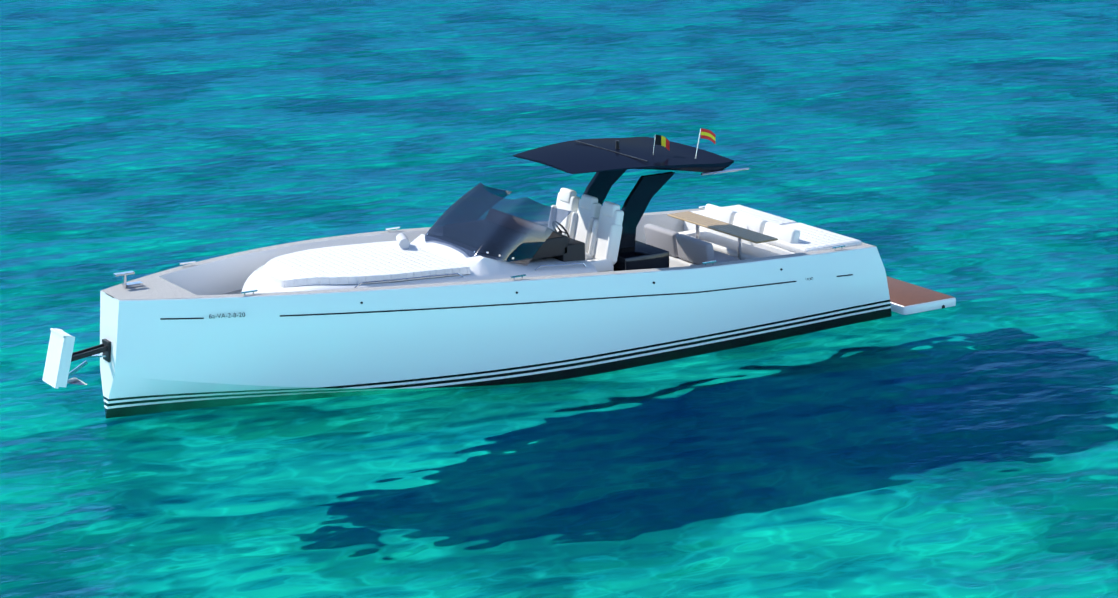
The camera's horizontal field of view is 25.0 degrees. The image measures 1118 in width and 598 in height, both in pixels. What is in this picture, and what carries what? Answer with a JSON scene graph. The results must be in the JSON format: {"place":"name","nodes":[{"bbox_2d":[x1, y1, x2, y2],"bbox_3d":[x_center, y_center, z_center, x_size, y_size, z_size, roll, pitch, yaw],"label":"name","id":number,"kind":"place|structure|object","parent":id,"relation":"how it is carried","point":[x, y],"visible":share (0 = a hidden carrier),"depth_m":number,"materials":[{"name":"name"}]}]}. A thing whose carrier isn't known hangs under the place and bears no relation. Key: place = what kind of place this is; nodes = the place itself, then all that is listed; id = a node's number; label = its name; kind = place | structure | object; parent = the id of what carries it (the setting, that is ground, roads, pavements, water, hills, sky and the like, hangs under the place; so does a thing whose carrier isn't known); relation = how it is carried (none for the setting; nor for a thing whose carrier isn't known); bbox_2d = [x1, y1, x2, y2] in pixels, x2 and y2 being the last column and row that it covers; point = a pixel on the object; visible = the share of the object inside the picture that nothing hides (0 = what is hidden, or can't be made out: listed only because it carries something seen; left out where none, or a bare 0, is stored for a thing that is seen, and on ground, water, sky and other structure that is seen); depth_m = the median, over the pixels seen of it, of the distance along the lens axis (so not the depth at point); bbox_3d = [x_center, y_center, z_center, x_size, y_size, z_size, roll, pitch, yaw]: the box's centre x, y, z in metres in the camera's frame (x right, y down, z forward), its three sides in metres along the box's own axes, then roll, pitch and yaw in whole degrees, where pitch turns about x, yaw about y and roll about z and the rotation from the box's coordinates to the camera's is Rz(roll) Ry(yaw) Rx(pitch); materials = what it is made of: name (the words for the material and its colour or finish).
{"place":"outdoors","nodes":[
{"label":"outdoors","id":0,"kind":"place"},
{"bbox_2d":[0,0,1117,597],"bbox_3d":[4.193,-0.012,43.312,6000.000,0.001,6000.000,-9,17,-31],"label":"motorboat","id":1,"kind":"object","parent":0,"point":[964,152],"depth_m":43.42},
{"bbox_2d":[100,206,891,418],"bbox_3d":[-0.977,0.241,40.019,13.310,2.452,4.290,-9,17,-31],"label":"boat hull","id":2,"kind":"object","parent":1,"relation":"on","point":[262,351],"visible":0.67,"depth_m":37.66,"materials":[{"name":"white plastic"}]},
{"bbox_2d":[42,328,110,388],"bbox_3d":[-6.900,0.836,36.323,0.990,0.852,0.510,-9,17,-31],"label":"anchor","id":3,"kind":"object","parent":2,"relation":"on","point":[60,358],"visible":0.85,"depth_m":36.13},
{"bbox_2d":[102,274,200,299],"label":"bow deck","id":4,"kind":"structure","parent":2,"relation":"on","point":[155,287],"depth_m":36.58,"materials":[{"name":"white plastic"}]},
{"bbox_2d":[209,312,244,318],"bbox_3d":[-4.771,0.237,36.246,0.514,0.066,0.002,-3,15,-10],"label":"registration number","id":5,"kind":"object","parent":2,"relation":"attached to","point":[229,315],"visible":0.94,"depth_m":36.25,"materials":[{"name":"black paint"}]},
{"bbox_2d":[242,234,596,293],"bbox_3d":[-2.353,-0.200,39.016,5.450,1.143,2.440,-9,17,-31],"label":"coachroof","id":6,"kind":"object","parent":2,"relation":"on","point":[483,267],"visible":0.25,"depth_m":38.57,"materials":[{"name":"white"}]},
{"bbox_2d":[261,241,470,287],"bbox_3d":[-3.114,-0.512,38.444,2.800,0.205,2.200,-9,17,-31],"label":"sun pad","id":7,"kind":"object","parent":6,"relation":"on","point":[356,263],"visible":0.98,"depth_m":38.16,"materials":[{"name":"white"}]},
{"bbox_2d":[396,233,409,248],"bbox_3d":[-2.447,-0.906,39.534,0.168,0.170,0.431,-3,15,-10],"label":"towel roll","id":8,"kind":"object","parent":7,"relation":"on","point":[402,240],"visible":1,"depth_m":39.34,"materials":[{"name":"grey fabric"}]},
{"bbox_2d":[354,263,586,287],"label":"handrails","id":9,"kind":"object","parent":6,"relation":"on","point":[457,274],"visible":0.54,"depth_m":37.84,"materials":[{"name":"silver metal"}]},
{"bbox_2d":[113,205,844,295],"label":"mooring cleats","id":10,"kind":"object","parent":2,"relation":"on","point":[125,284],"visible":0.88,"depth_m":36.85,"materials":[{"name":"silver metal"}]},
{"bbox_2d":[160,274,852,319],"bbox_3d":[-1.168,-0.327,39.753,11.550,0.662,4.298,-9,17,-31],"label":"hull groove line","id":11,"kind":"object","parent":2,"relation":"on","point":[514,303],"visible":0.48,"depth_m":37.64,"materials":[{"name":"black"}]},
{"bbox_2d":[430,208,584,261],"bbox_3d":[-0.857,-0.588,39.890,1.892,1.371,1.800,-9,17,-31],"label":"helm console","id":12,"kind":"object","parent":2,"relation":"on","point":[559,246],"visible":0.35,"depth_m":39.37,"materials":[{"name":"grey plastic"}]},
{"bbox_2d":[425,182,571,264],"bbox_3d":[-1.044,-1.207,39.614,1.818,0.992,2.080,-9,17,-31],"label":"windscreen","id":13,"kind":"object","parent":12,"relation":"on","point":[472,200],"visible":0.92,"depth_m":39.11,"materials":[{"name":"black glass"}]},
{"bbox_2d":[552,221,569,237],"bbox_3d":[0.024,-1.082,40.346,0.344,0.361,0.338,2,15,10],"label":"steering wheel","id":14,"kind":"object","parent":12,"relation":"attached to","point":[560,231],"visible":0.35,"depth_m":40.27,"materials":[{"name":"black"}]},
{"bbox_2d":[613,240,668,270],"bbox_3d":[0.910,-0.550,41.047,0.860,0.730,1.900,-9,17,-31],"label":"galley cabinet","id":15,"kind":"object","parent":2,"relation":"on","point":[644,256],"visible":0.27,"depth_m":40.24,"materials":[{"name":"black plastic"}]},
{"bbox_2d":[583,169,674,252],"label":"roof supports","id":16,"kind":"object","parent":15,"relation":"on","point":[645,189],"depth_m":40.34,"materials":[{"name":"black metal"}]},
{"bbox_2d":[512,137,733,173],"bbox_3d":[0.935,-2.224,40.645,2.850,0.367,2.680,-9,17,-31],"label":"hardtop","id":17,"kind":"object","parent":16,"relation":"on","point":[573,157],"visible":1,"depth_m":40.25,"materials":[{"name":"black plastic"}]},
{"bbox_2d":[575,128,748,174],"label":"hardtop fittings","id":18,"kind":"object","parent":17,"relation":"on","point":[703,173],"visible":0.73,"depth_m":40.39,"materials":[{"name":"silver metal"}]},
{"bbox_2d":[656,135,668,149],"bbox_3d":[1.663,-2.493,40.326,0.240,0.280,0.039,-6,15,-19],"label":"flag","id":19,"kind":"object","parent":18,"relation":"attached to","point":[662,140],"visible":1,"depth_m":40.30,"materials":[{"name":"multicoloured fabric"}]},
{"bbox_2d":[701,129,715,143],"bbox_3d":[2.390,-2.592,40.287,0.257,0.280,0.039,-6,15,-20],"label":"flag","id":20,"kind":"object","parent":18,"relation":"attached to","point":[708,134],"visible":1,"depth_m":40.26,"materials":[{"name":"multicoloured fabric"}]},
{"bbox_2d":[669,221,794,266],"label":"cockpit mouldings","id":21,"kind":"object","parent":2,"relation":"on","point":[676,261],"visible":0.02,"depth_m":41.82,"materials":[{"name":"white plastic"}]},
{"bbox_2d":[644,224,678,256],"bbox_3d":[1.733,-0.981,42.046,0.203,0.422,0.900,-9,17,-31],"label":"bench back","id":22,"kind":"object","parent":21,"relation":"on","point":[660,237],"visible":0.69,"depth_m":41.93,"materials":[{"name":"grey"}]},
{"bbox_2d":[676,234,714,264],"bbox_3d":[2.234,-0.788,41.274,0.203,0.422,0.900,-9,17,-31],"label":"bench back","id":23,"kind":"object","parent":21,"relation":"on","point":[694,250],"visible":0.79,"depth_m":41.17,"materials":[{"name":"grey"}]},
{"bbox_2d":[696,225,741,259],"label":"table legs","id":24,"kind":"object","parent":21,"relation":"on","point":[739,241],"visible":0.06,"depth_m":41.59,"materials":[{"name":"silver metal"}]},
{"bbox_2d":[667,211,777,243],"bbox_3d":[2.710,-1.202,42.052,0.440,0.030,2.550,-9,17,-31],"label":"cockpit table","id":25,"kind":"object","parent":24,"relation":"on","point":[723,227],"visible":1,"depth_m":41.94,"materials":[{"name":"brown wood"}]},
{"bbox_2d":[703,204,737,223],"bbox_3d":[2.743,-1.347,43.085,0.258,0.443,0.800,-9,17,-31],"label":"backrest cushion","id":26,"kind":"object","parent":21,"relation":"on","point":[715,212],"visible":0.4,"depth_m":42.97,"materials":[{"name":"white"}]},
{"bbox_2d":[713,250,738,262],"bbox_3d":[2.255,-0.764,41.867,0.520,0.130,1.860,-9,17,-31],"label":"bench seat","id":27,"kind":"object","parent":21,"relation":"on","point":[719,257],"visible":0.08,"depth_m":41.25,"materials":[{"name":"grey"}]},
{"bbox_2d":[678,229,779,259],"bbox_3d":[2.873,-0.865,42.242,0.500,0.130,2.500,-9,17,-31],"label":"bench seat","id":28,"kind":"object","parent":21,"relation":"on","point":[724,245],"visible":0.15,"depth_m":42.06,"materials":[{"name":"white"}]},
{"bbox_2d":[692,205,796,224],"bbox_3d":[3.127,-1.354,43.345,1.180,0.130,1.700,-9,17,-31],"label":"aft sunpad","id":29,"kind":"object","parent":21,"relation":"on","point":[768,217],"visible":0.25,"depth_m":43.48,"materials":[{"name":"white"}]},
{"bbox_2d":[733,213,767,233],"bbox_3d":[3.201,-1.170,42.379,0.258,0.443,0.800,-9,17,-31],"label":"backrest cushion","id":30,"kind":"object","parent":21,"relation":"on","point":[748,222],"visible":0.42,"depth_m":42.27,"materials":[{"name":"white"}]},
{"bbox_2d":[763,222,799,250],"bbox_3d":[3.659,-0.994,41.673,0.258,0.443,0.800,-9,17,-31],"label":"backrest cushion","id":31,"kind":"object","parent":21,"relation":"on","point":[783,233],"visible":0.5,"depth_m":41.53,"materials":[{"name":"white"}]},
{"bbox_2d":[764,223,861,252],"bbox_3d":[4.054,-0.997,41.916,1.180,0.130,1.700,-9,17,-31],"label":"sun pad","id":32,"kind":"object","parent":21,"relation":"on","point":[811,238],"visible":0.58,"depth_m":41.51,"materials":[{"name":"white"}]},
{"bbox_2d":[886,276,955,314],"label":"swim platform","id":33,"kind":"structure","parent":2,"relation":"attached to","point":[906,298],"depth_m":42.65,"materials":[{"name":"brown wood"}]},
{"bbox_2d":[548,188,623,271],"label":"helm seats","id":34,"kind":"object","parent":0,"point":[593,224],"visible":0.65,"depth_m":40.22,"materials":[{"name":"white leather"}]}
]}

